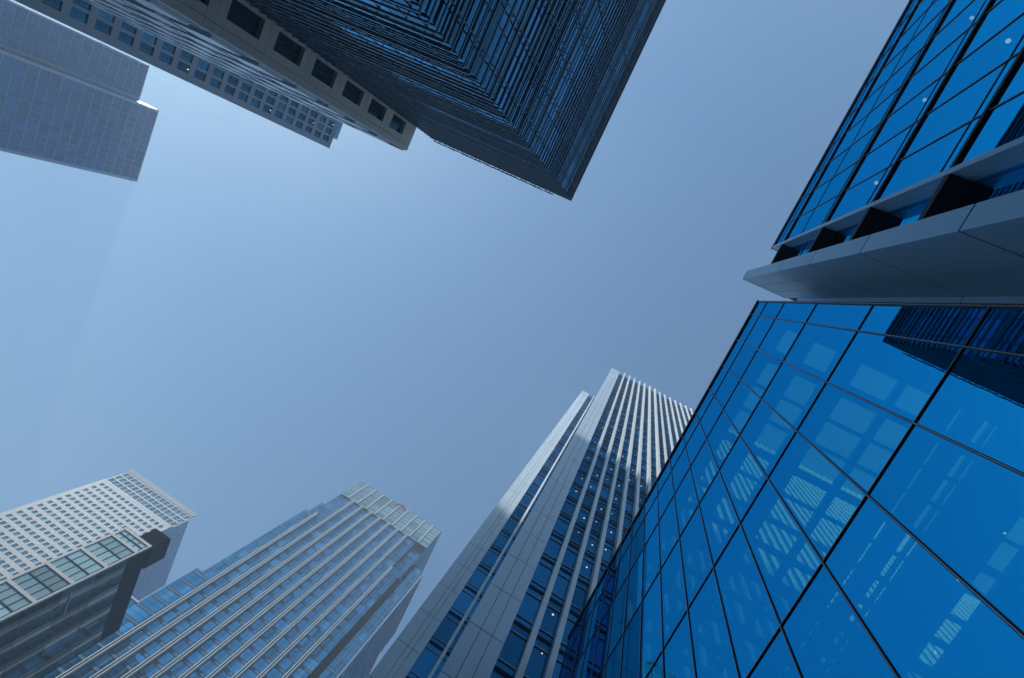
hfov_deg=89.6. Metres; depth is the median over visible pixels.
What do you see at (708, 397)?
window pane
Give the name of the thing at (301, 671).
window pane
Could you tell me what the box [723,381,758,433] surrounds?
window pane
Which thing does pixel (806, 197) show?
window pane
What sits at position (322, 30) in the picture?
window pane
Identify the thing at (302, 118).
window
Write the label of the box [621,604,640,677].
window pane
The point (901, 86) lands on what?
window pane
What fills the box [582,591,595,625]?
window pane
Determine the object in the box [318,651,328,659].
window pane
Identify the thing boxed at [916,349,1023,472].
window pane
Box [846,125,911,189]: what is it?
window pane
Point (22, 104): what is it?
window pane
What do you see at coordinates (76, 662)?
window pane
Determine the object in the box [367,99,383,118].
window
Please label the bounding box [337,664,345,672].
window pane
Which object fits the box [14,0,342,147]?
grey grid tower
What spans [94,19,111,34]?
window
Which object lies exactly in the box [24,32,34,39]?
window pane
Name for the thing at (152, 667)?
window pane
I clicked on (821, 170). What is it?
window pane
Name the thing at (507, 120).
window pane
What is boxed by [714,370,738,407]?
window pane
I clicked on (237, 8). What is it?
window
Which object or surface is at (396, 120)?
window
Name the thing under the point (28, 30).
window pane
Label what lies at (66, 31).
window pane
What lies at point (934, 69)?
window pane
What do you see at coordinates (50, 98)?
window pane
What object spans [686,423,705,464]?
window pane
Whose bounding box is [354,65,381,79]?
window pane
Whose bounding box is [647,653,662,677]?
window pane
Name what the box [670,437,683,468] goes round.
window pane
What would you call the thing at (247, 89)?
window
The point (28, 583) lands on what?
window pane
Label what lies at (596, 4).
window pane
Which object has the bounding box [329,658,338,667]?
window pane
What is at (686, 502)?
window pane
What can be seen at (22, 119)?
window pane
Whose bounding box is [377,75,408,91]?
window pane
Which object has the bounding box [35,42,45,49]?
window pane
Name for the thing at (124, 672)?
window pane
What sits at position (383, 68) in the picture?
window pane
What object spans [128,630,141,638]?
window pane
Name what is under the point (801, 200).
window pane
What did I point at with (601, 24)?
window pane
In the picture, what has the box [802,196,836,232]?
window pane
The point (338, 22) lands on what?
window pane
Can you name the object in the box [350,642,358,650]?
window pane
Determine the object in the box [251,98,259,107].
window
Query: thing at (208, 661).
window pane
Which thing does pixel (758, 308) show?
window pane
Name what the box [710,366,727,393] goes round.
window pane
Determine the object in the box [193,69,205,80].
window
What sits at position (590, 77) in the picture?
window pane
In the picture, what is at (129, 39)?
window
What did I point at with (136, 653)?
window pane
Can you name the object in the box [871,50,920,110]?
window pane
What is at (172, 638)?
window pane
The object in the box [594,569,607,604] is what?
window pane
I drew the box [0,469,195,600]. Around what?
pale windowed tower
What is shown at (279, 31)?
window frame
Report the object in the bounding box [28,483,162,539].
window
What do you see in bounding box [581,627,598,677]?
window pane
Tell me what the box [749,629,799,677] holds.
window pane
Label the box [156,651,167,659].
window pane
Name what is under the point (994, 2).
window pane
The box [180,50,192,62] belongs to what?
window
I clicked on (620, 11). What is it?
window pane
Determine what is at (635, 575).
window pane
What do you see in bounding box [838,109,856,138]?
window pane
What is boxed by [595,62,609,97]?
window pane
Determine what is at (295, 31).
window pane
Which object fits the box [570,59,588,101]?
window pane
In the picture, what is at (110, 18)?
window
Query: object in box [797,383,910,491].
window pane
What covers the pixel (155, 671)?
window pane
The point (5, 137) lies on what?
window pane
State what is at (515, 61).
window pane
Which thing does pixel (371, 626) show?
window pane
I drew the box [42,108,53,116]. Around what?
window pane
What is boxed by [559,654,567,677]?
window pane
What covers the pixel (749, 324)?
window pane
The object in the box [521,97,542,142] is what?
window pane
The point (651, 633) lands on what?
window pane
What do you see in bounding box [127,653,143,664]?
window pane
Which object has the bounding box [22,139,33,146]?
window pane
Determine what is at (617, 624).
window pane
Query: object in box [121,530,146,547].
window pane
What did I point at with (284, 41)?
window
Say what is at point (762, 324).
window pane
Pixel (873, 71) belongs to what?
window pane
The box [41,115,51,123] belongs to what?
window pane
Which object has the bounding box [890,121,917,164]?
window pane
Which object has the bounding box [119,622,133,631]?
window pane
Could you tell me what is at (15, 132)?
window pane
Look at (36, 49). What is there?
window pane
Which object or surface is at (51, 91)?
window pane
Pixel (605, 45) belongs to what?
window pane
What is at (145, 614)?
window pane
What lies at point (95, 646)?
window pane
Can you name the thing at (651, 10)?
window pane
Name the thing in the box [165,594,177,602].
window pane
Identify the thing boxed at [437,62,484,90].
window pane
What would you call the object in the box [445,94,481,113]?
window pane
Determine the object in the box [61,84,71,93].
window pane
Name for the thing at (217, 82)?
window
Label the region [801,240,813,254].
window pane
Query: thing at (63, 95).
window pane
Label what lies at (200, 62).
window
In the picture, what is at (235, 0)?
window frame
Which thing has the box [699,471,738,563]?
window pane
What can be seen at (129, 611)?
window pane
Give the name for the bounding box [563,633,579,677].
window pane
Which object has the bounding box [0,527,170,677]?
glazed stair block
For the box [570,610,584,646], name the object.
window pane
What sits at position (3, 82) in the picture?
window pane
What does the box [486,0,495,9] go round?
window pane
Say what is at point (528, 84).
window pane
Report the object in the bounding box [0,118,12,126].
window pane
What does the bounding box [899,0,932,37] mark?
window pane
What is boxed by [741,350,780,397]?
window pane
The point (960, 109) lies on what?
window pane
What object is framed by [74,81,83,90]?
window pane
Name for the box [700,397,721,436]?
window pane
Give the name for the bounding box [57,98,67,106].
window pane
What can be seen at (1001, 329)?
window pane
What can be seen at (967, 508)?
window pane
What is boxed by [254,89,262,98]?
window
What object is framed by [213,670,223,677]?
window pane
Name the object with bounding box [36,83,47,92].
window pane
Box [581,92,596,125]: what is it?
window pane
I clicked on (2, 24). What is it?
window pane
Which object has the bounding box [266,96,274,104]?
window
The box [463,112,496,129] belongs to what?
window pane
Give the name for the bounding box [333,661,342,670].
window pane
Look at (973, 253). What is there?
metal clad pier
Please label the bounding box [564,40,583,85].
window pane
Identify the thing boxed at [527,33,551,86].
window pane
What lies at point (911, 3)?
window pane
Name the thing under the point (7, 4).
window pane
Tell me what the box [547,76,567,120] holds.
window pane
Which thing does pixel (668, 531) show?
window pane
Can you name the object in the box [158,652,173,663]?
window pane
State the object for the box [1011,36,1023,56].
window pane
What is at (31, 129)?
window pane
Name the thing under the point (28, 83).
window pane
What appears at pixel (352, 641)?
window pane
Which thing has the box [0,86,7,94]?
window pane
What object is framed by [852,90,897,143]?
window pane
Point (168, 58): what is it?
window
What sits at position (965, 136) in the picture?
window pane
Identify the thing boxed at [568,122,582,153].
window pane
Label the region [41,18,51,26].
window pane
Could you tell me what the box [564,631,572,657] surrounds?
window pane
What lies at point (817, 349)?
window pane
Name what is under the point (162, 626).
window pane
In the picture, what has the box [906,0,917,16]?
window pane
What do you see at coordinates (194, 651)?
window pane
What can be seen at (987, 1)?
window pane
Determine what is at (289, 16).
window pane
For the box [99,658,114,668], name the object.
window pane
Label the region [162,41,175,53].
window
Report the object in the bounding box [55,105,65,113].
window pane
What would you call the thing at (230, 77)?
window
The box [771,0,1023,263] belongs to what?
glass office building
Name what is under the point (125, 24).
window
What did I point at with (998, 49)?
window pane
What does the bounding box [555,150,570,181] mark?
window pane
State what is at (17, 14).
window pane
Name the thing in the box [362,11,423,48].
window pane
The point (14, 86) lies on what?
window pane
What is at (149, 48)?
window
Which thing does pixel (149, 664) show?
window pane
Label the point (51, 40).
window pane
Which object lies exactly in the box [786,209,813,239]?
window pane
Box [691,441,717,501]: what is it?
window pane
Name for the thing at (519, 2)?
window pane
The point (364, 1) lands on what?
window pane
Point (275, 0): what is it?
window pane
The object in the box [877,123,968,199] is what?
window pane
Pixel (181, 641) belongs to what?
window pane
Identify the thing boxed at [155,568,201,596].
window pane
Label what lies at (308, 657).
window pane
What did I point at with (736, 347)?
window pane
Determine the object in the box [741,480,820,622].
window pane
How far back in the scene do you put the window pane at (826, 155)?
29.52 m
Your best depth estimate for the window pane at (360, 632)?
155.91 m
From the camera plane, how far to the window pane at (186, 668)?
124.18 m
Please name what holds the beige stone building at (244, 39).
on the pavement
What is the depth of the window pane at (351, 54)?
41.65 m
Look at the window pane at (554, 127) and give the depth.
49.29 m
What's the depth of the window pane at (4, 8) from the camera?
192.41 m
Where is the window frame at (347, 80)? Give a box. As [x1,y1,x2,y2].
[342,80,361,104]
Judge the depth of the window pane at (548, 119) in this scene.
45.66 m
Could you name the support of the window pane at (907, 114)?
in the glass office building at (931, 124)
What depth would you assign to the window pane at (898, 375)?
10.54 m
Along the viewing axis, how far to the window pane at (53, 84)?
204.89 m
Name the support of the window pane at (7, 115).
in the stepped blue tower at (69, 97)
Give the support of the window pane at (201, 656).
in the white ribbed tower at (326, 590)
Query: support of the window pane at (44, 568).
in the glazed stair block
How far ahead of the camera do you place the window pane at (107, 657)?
118.93 m
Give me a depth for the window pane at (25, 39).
201.57 m
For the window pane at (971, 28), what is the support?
in the glass office building at (931, 124)
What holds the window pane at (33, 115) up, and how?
in the stepped blue tower at (69, 97)
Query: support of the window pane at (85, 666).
in the white ribbed tower at (326, 590)
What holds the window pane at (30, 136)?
in the stepped blue tower at (69, 97)
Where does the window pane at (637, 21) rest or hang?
in the louvred dark tower at (531, 91)
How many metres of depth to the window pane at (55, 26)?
207.61 m
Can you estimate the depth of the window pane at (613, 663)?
19.47 m
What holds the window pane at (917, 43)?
in the glass office building at (931, 124)
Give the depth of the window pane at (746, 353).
24.00 m
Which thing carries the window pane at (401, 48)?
in the louvred dark tower at (531, 91)
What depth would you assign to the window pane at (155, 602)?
136.62 m
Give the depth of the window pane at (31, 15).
199.80 m
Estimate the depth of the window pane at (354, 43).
37.29 m
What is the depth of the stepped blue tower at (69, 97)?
214.70 m
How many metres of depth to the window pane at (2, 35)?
194.63 m
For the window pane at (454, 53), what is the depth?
28.41 m
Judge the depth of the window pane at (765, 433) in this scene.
15.81 m
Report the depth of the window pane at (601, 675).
20.31 m
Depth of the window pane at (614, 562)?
29.26 m
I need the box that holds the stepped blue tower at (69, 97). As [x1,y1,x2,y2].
[0,0,158,181]
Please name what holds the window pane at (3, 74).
in the stepped blue tower at (69, 97)
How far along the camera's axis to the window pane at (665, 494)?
25.41 m
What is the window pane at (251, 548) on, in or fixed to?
in the white ribbed tower at (326, 590)
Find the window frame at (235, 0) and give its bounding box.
[226,0,261,36]
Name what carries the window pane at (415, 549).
in the white ribbed tower at (326, 590)
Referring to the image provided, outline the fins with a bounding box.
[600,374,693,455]
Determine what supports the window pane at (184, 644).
in the white ribbed tower at (326, 590)
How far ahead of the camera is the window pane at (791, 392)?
15.53 m
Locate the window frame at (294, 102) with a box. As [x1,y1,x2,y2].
[285,102,332,137]
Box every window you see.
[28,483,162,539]
[42,0,61,10]
[69,6,87,23]
[73,0,90,10]
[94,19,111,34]
[98,9,114,22]
[118,31,133,45]
[121,21,135,33]
[139,41,153,55]
[142,32,156,44]
[159,51,171,64]
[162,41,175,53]
[177,61,189,72]
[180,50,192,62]
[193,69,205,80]
[197,59,208,70]
[209,77,220,88]
[213,67,223,78]
[224,84,234,95]
[227,0,260,36]
[227,75,237,85]
[238,92,247,101]
[241,82,250,92]
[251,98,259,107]
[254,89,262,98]
[263,104,271,113]
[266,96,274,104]
[273,32,300,63]
[274,110,282,118]
[277,101,284,110]
[280,95,287,102]
[285,100,334,140]
[311,59,333,85]
[342,81,360,103]
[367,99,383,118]
[389,115,402,131]
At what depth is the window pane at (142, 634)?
127.09 m
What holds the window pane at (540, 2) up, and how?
in the louvred dark tower at (531, 91)
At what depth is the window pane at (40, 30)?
204.39 m
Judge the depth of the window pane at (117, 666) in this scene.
118.18 m
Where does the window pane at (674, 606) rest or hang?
in the glass pavilion
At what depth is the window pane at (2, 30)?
194.17 m
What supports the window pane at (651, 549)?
in the glass pavilion
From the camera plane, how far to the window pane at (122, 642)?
123.18 m
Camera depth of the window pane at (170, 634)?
130.46 m
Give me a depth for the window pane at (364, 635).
155.87 m
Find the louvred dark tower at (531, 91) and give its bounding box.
[245,0,665,200]
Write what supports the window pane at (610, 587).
in the glass pavilion
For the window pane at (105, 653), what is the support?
in the white ribbed tower at (326, 590)
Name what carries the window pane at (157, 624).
in the white ribbed tower at (326, 590)
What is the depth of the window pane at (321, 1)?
31.04 m
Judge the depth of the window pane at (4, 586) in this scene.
87.07 m
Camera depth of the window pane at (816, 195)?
26.60 m
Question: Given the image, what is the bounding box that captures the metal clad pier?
[743,189,1023,303]
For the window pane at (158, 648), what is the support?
in the white ribbed tower at (326, 590)
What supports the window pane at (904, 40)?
in the glass office building at (931, 124)
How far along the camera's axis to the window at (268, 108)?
128.23 m
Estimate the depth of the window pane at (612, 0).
47.13 m
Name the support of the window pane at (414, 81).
in the louvred dark tower at (531, 91)
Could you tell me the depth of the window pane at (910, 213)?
15.49 m
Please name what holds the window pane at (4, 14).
in the stepped blue tower at (69, 97)
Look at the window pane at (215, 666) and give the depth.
127.51 m
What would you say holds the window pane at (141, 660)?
in the white ribbed tower at (326, 590)
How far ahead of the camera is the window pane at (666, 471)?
28.17 m
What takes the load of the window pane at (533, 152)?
in the louvred dark tower at (531, 91)
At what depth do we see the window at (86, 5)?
85.89 m
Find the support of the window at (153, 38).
in the grey grid tower at (87, 18)
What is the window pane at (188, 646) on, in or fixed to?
in the white ribbed tower at (326, 590)
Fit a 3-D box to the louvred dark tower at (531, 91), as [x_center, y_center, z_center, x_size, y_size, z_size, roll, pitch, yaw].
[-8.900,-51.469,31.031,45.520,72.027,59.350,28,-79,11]
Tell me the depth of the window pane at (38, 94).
202.06 m
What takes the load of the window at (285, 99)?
in the grey grid tower at (87, 18)
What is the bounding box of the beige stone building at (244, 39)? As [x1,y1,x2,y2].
[84,0,416,150]
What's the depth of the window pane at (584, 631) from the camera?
27.03 m
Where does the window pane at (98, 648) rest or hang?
in the white ribbed tower at (326, 590)
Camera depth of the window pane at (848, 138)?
26.03 m
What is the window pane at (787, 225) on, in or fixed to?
in the glass office building at (931, 124)
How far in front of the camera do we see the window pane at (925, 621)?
6.94 m
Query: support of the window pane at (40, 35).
in the stepped blue tower at (69, 97)
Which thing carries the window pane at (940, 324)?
in the glass pavilion
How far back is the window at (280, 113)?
132.09 m
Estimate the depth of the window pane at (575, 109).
52.39 m
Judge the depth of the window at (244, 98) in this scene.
120.60 m
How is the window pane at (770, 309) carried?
in the glass pavilion
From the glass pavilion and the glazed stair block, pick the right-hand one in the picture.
the glass pavilion
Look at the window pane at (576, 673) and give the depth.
24.81 m
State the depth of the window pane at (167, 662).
125.05 m
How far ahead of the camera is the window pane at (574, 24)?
40.86 m
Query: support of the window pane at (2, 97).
in the stepped blue tower at (69, 97)
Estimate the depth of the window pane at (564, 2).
37.38 m
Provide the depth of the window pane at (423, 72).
36.22 m
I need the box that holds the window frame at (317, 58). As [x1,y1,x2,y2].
[312,58,334,85]
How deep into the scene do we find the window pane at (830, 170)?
26.31 m
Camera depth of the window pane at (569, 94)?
48.70 m
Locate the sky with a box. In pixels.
[0,0,908,674]
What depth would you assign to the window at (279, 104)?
131.61 m
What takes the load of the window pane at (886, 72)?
in the glass office building at (931, 124)
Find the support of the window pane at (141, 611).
in the white ribbed tower at (326, 590)
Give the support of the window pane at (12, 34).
in the stepped blue tower at (69, 97)
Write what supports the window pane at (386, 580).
in the white ribbed tower at (326, 590)
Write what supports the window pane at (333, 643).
in the white ribbed tower at (326, 590)
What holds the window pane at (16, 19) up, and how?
in the stepped blue tower at (69, 97)
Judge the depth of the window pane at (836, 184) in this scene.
23.55 m
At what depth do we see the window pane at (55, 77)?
204.39 m
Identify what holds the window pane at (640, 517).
in the glass pavilion
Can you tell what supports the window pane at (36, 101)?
in the stepped blue tower at (69, 97)
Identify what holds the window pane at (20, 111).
in the stepped blue tower at (69, 97)
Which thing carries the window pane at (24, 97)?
in the stepped blue tower at (69, 97)
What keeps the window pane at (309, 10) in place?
in the louvred dark tower at (531, 91)
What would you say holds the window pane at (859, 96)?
in the glass office building at (931, 124)
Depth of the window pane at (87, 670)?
114.90 m
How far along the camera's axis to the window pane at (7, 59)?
188.84 m
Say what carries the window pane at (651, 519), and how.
in the glass pavilion
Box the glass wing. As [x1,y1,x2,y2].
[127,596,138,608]
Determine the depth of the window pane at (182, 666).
124.42 m
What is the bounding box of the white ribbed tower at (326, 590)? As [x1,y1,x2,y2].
[42,481,441,677]
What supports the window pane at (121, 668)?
in the white ribbed tower at (326, 590)
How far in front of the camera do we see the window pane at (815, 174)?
29.81 m
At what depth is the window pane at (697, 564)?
16.66 m
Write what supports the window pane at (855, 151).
in the glass office building at (931, 124)
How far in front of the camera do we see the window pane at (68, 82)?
208.29 m
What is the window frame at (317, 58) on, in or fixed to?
in the beige stone building at (244, 39)
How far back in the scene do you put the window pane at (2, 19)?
193.06 m
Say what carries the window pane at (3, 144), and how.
in the stepped blue tower at (69, 97)
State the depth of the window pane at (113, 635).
123.94 m
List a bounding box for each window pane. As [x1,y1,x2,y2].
[0,16,11,24]
[0,21,10,29]
[0,27,9,34]
[0,32,7,39]
[0,38,6,44]
[0,62,12,72]
[0,70,10,79]
[0,78,8,87]
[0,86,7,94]
[0,94,5,101]
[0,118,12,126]
[0,125,10,133]
[0,133,8,140]
[0,140,7,147]
[0,582,30,611]
[0,603,10,618]
[1,11,12,19]
[2,6,13,14]
[2,54,14,64]
[2,111,14,119]
[3,0,15,9]
[4,103,16,112]
[6,96,17,105]
[7,89,19,98]
[8,42,19,49]
[8,142,19,150]
[9,37,20,44]
[9,82,21,91]
[9,136,21,143]
[10,32,21,39]
[11,27,22,34]
[11,74,23,84]
[11,129,23,136]
[12,573,51,599]
[13,22,24,30]
[13,67,25,76]
[13,122,24,130]
[14,17,25,25]
[15,12,26,20]
[15,59,27,69]
[15,114,26,123]
[16,6,27,15]
[17,107,28,116]
[18,100,30,109]
[20,46,31,54]
[20,86,156,178]
[20,93,31,102]
[21,41,32,49]
[22,86,33,95]
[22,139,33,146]
[23,37,33,44]
[23,132,34,140]
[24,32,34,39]
[24,79,35,88]
[25,27,35,35]
[25,125,36,133]
[26,22,37,30]
[26,72,37,81]
[27,17,38,25]
[27,118,38,126]
[28,64,39,74]
[29,12,39,20]
[29,111,40,119]
[31,104,42,113]
[31,565,69,591]
[32,51,42,58]
[32,97,43,106]
[33,46,43,54]
[34,90,45,99]
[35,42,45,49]
[36,37,46,44]
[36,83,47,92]
[37,32,47,39]
[38,28,48,35]
[38,76,49,85]
[39,23,50,30]
[39,121,49,129]
[40,69,51,78]
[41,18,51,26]
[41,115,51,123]
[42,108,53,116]
[42,669,57,677]
[44,28,146,96]
[44,101,55,109]
[46,94,57,103]
[47,42,57,49]
[48,87,58,96]
[49,37,58,44]
[50,33,59,40]
[50,80,60,89]
[51,28,61,35]
[51,73,62,82]
[51,557,87,581]
[52,23,62,31]
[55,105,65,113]
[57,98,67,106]
[59,91,69,100]
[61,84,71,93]
[62,657,78,667]
[63,77,73,86]
[64,659,80,669]
[67,550,102,573]
[71,665,87,675]
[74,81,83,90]
[74,667,92,677]
[82,644,97,655]
[83,671,95,677]
[85,542,120,565]
[85,647,100,656]
[92,652,106,662]
[94,654,111,666]
[99,536,132,558]
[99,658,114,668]
[101,633,115,643]
[104,635,118,644]
[106,664,120,673]
[109,666,125,677]
[111,641,124,650]
[113,643,129,653]
[115,533,140,550]
[115,669,128,677]
[118,646,131,656]
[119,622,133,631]
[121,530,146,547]
[121,619,128,626]
[122,625,135,633]
[125,652,138,661]
[126,604,140,615]
[127,599,136,608]
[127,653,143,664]
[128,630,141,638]
[130,632,146,642]
[131,609,144,618]
[132,657,145,667]
[135,612,148,621]
[135,635,148,644]
[138,663,152,672]
[139,495,414,677]
[140,595,156,605]
[141,664,157,675]
[144,642,158,652]
[146,600,160,608]
[146,668,159,677]
[147,621,161,631]
[149,645,161,654]
[150,603,163,611]
[152,625,164,633]
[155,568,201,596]
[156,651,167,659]
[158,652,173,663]
[161,591,174,599]
[161,631,174,641]
[162,656,175,665]
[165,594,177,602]
[165,635,177,643]
[169,661,182,670]
[171,640,183,648]
[172,663,186,674]
[174,641,187,651]
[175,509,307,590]
[176,667,188,676]
[178,645,190,653]
[179,503,323,593]
[185,650,196,658]
[187,652,201,662]
[192,655,203,664]
[198,660,210,669]
[201,662,214,672]
[206,665,217,676]
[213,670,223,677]
[219,673,228,677]
[261,4,297,23]
[270,0,301,14]
[285,0,335,28]
[289,16,329,37]
[291,665,300,675]
[293,668,304,677]
[295,31,329,48]
[300,655,310,664]
[300,671,308,677]
[304,658,314,667]
[305,0,339,14]
[308,661,318,670]
[314,648,323,657]
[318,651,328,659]
[319,669,329,677]
[320,14,371,43]
[321,569,399,643]
[322,30,362,51]
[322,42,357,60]
[324,638,332,646]
[325,672,333,677]
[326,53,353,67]
[328,641,337,649]
[329,0,381,31]
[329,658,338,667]
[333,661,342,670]
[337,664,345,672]
[338,648,346,657]
[342,651,350,659]
[346,639,355,647]
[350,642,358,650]
[351,54,386,72]
[354,43,394,64]
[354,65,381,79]
[354,630,362,638]
[357,29,409,59]
[359,633,366,640]
[360,0,391,13]
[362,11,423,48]
[362,622,369,629]
[366,624,373,631]
[370,567,422,621]
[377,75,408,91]
[381,0,442,34]
[383,68,418,86]
[389,58,429,79]
[396,45,447,75]
[403,10,651,193]
[405,87,436,103]
[407,29,467,66]
[411,546,422,554]
[414,81,449,99]
[422,0,456,33]
[423,72,464,94]
[433,99,466,116]
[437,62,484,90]
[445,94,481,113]
[454,0,490,66]
[460,88,501,111]
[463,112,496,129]
[475,25,508,91]
[478,108,515,128]
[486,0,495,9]
[494,53,522,111]
[495,126,526,142]
[498,0,526,42]
[507,140,536,154]
[509,77,532,126]
[514,4,542,67]
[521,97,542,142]
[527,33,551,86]
[531,114,551,153]
[535,0,552,21]
[538,56,559,104]
[540,127,558,164]
[547,0,571,45]
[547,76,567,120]
[548,140,564,173]
[555,94,573,133]
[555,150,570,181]
[556,15,577,66]
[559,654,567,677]
[562,109,578,144]
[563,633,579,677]
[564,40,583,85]
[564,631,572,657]
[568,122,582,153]
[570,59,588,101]
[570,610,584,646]
[571,651,584,677]
[573,612,591,668]
[574,0,590,28]
[576,77,592,115]
[581,0,599,49]
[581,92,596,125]
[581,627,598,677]
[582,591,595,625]
[586,24,603,68]
[587,589,604,643]
[591,45,606,84]
[592,602,612,677]
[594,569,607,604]
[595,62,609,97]
[597,665,604,677]
[598,0,606,12]
[599,79,612,107]
[600,568,616,621]
[602,0,619,35]
[605,635,622,677]
[606,11,621,52]
[606,548,619,583]
[607,576,627,657]
[609,31,623,69]
[612,48,624,82]
[615,545,629,594]
[619,527,631,560]
[621,0,632,21]
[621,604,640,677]
[623,1,637,39]
[625,21,638,54]
[625,550,642,627]
[629,520,643,570]
[632,506,643,537]
[638,0,651,26]
[640,572,661,677]
[642,524,658,598]
[644,497,657,544]
[645,482,656,514]
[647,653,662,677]
[657,461,670,491]
[658,473,672,518]
[659,496,677,565]
[661,540,686,644]
[664,612,694,677]
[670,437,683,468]
[672,448,688,492]
[675,468,697,534]
[680,507,711,605]
[683,413,698,444]
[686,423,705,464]
[689,570,737,677]
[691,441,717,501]
[696,390,712,419]
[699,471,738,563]
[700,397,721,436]
[707,411,737,467]
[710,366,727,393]
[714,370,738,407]
[714,525,778,677]
[720,436,765,520]
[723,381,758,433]
[724,341,742,368]
[729,344,755,378]
[737,315,757,341]
[740,400,794,475]
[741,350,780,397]
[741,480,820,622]
[744,316,773,348]
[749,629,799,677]
[752,302,765,314]
[758,319,803,359]
[760,303,782,317]
[762,363,824,428]
[769,432,864,558]
[775,222,790,244]
[776,303,814,321]
[780,220,794,242]
[782,565,895,677]
[784,324,855,380]
[785,243,805,259]
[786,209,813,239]
[788,197,804,221]
[793,193,809,218]
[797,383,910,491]
[800,179,830,214]
[801,170,819,197]
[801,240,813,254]
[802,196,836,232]
[807,166,824,193]
[807,304,871,329]
[815,148,848,188]
[816,143,834,171]
[817,162,856,205]
[822,138,840,166]
[822,195,839,223]
[825,497,1023,677]
[827,223,858,246]
[828,169,885,220]
[828,332,960,420]
[830,115,867,160]
[831,116,849,144]
[834,127,876,175]
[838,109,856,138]
[840,160,859,192]
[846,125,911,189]
[847,81,886,130]
[847,86,866,115]
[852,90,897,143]
[854,79,873,109]
[859,306,986,344]
[860,124,879,157]
[863,54,884,86]
[864,46,906,100]
[867,79,938,153]
[867,165,892,203]
[869,425,1023,632]
[871,47,891,79]
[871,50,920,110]
[875,196,931,232]
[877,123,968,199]
[879,25,900,58]
[881,9,927,69]
[881,86,901,120]
[888,30,967,115]
[889,15,909,47]
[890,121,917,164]
[891,8,944,75]
[896,0,914,27]
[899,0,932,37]
[901,63,1004,158]
[902,46,924,83]
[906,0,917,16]
[911,0,948,39]
[911,0,984,75]
[916,74,945,120]
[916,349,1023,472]
[925,4,948,43]
[928,14,1023,111]
[934,0,971,35]
[942,117,979,170]
[943,23,975,73]
[956,163,1023,208]
[957,0,1023,62]
[958,93,1023,163]
[967,309,1023,353]
[973,0,988,22]
[974,55,1016,117]
[988,0,999,9]
[992,56,1023,107]
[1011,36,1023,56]
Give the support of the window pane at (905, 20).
in the glass office building at (931, 124)
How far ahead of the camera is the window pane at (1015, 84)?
11.89 m
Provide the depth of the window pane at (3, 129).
197.38 m
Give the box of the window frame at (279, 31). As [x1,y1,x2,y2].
[274,31,301,63]
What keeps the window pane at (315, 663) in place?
in the white ribbed tower at (326, 590)
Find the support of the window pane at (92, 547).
in the glazed stair block
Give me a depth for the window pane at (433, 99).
44.41 m
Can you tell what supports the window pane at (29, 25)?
in the stepped blue tower at (69, 97)
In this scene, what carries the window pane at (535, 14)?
in the louvred dark tower at (531, 91)
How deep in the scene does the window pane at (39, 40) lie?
205.14 m
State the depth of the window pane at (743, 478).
16.10 m
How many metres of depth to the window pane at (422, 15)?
24.86 m
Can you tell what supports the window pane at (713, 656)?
in the glass pavilion
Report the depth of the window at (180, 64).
105.16 m
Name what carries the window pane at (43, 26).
in the stepped blue tower at (69, 97)
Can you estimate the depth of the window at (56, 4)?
82.54 m
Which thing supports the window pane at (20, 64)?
in the stepped blue tower at (69, 97)
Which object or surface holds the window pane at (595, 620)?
in the glass pavilion
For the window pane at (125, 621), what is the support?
in the white ribbed tower at (326, 590)
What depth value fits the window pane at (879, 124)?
21.72 m
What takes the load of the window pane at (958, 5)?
in the glass office building at (931, 124)
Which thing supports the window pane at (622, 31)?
in the louvred dark tower at (531, 91)
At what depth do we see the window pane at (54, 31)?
207.94 m
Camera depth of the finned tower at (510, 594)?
51.43 m
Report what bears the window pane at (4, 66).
in the stepped blue tower at (69, 97)
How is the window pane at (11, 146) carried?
in the stepped blue tower at (69, 97)
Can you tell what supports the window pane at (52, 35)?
in the stepped blue tower at (69, 97)
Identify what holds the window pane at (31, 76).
in the stepped blue tower at (69, 97)
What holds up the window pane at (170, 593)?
in the white ribbed tower at (326, 590)
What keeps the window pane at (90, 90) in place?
in the stepped blue tower at (69, 97)
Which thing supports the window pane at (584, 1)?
in the louvred dark tower at (531, 91)
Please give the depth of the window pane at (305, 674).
136.82 m
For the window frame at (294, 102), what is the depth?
139.47 m
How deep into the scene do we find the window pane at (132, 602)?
136.97 m
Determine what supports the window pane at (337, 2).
in the louvred dark tower at (531, 91)
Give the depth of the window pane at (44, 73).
200.53 m
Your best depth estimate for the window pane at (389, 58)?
36.75 m
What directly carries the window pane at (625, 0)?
in the louvred dark tower at (531, 91)
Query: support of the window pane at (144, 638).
in the white ribbed tower at (326, 590)
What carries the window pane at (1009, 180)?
in the glass office building at (931, 124)
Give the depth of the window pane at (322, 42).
42.22 m
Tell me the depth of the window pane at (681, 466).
25.10 m
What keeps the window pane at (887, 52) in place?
in the glass office building at (931, 124)
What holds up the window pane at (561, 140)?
in the louvred dark tower at (531, 91)
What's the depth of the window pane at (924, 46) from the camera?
21.13 m
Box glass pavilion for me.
[558,300,1023,677]
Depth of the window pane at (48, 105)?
206.45 m
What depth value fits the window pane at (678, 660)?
13.99 m
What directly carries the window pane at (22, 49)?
in the stepped blue tower at (69, 97)
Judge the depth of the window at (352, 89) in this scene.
56.07 m
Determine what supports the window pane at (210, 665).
in the white ribbed tower at (326, 590)
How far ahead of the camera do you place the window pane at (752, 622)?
11.70 m
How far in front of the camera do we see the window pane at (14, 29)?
197.33 m
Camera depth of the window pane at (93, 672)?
115.16 m
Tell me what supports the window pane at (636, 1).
in the louvred dark tower at (531, 91)
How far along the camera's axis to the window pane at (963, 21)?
18.47 m
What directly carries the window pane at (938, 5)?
in the glass office building at (931, 124)
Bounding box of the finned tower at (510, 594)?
[368,368,693,677]
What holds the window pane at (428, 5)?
in the louvred dark tower at (531, 91)
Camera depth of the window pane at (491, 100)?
35.46 m

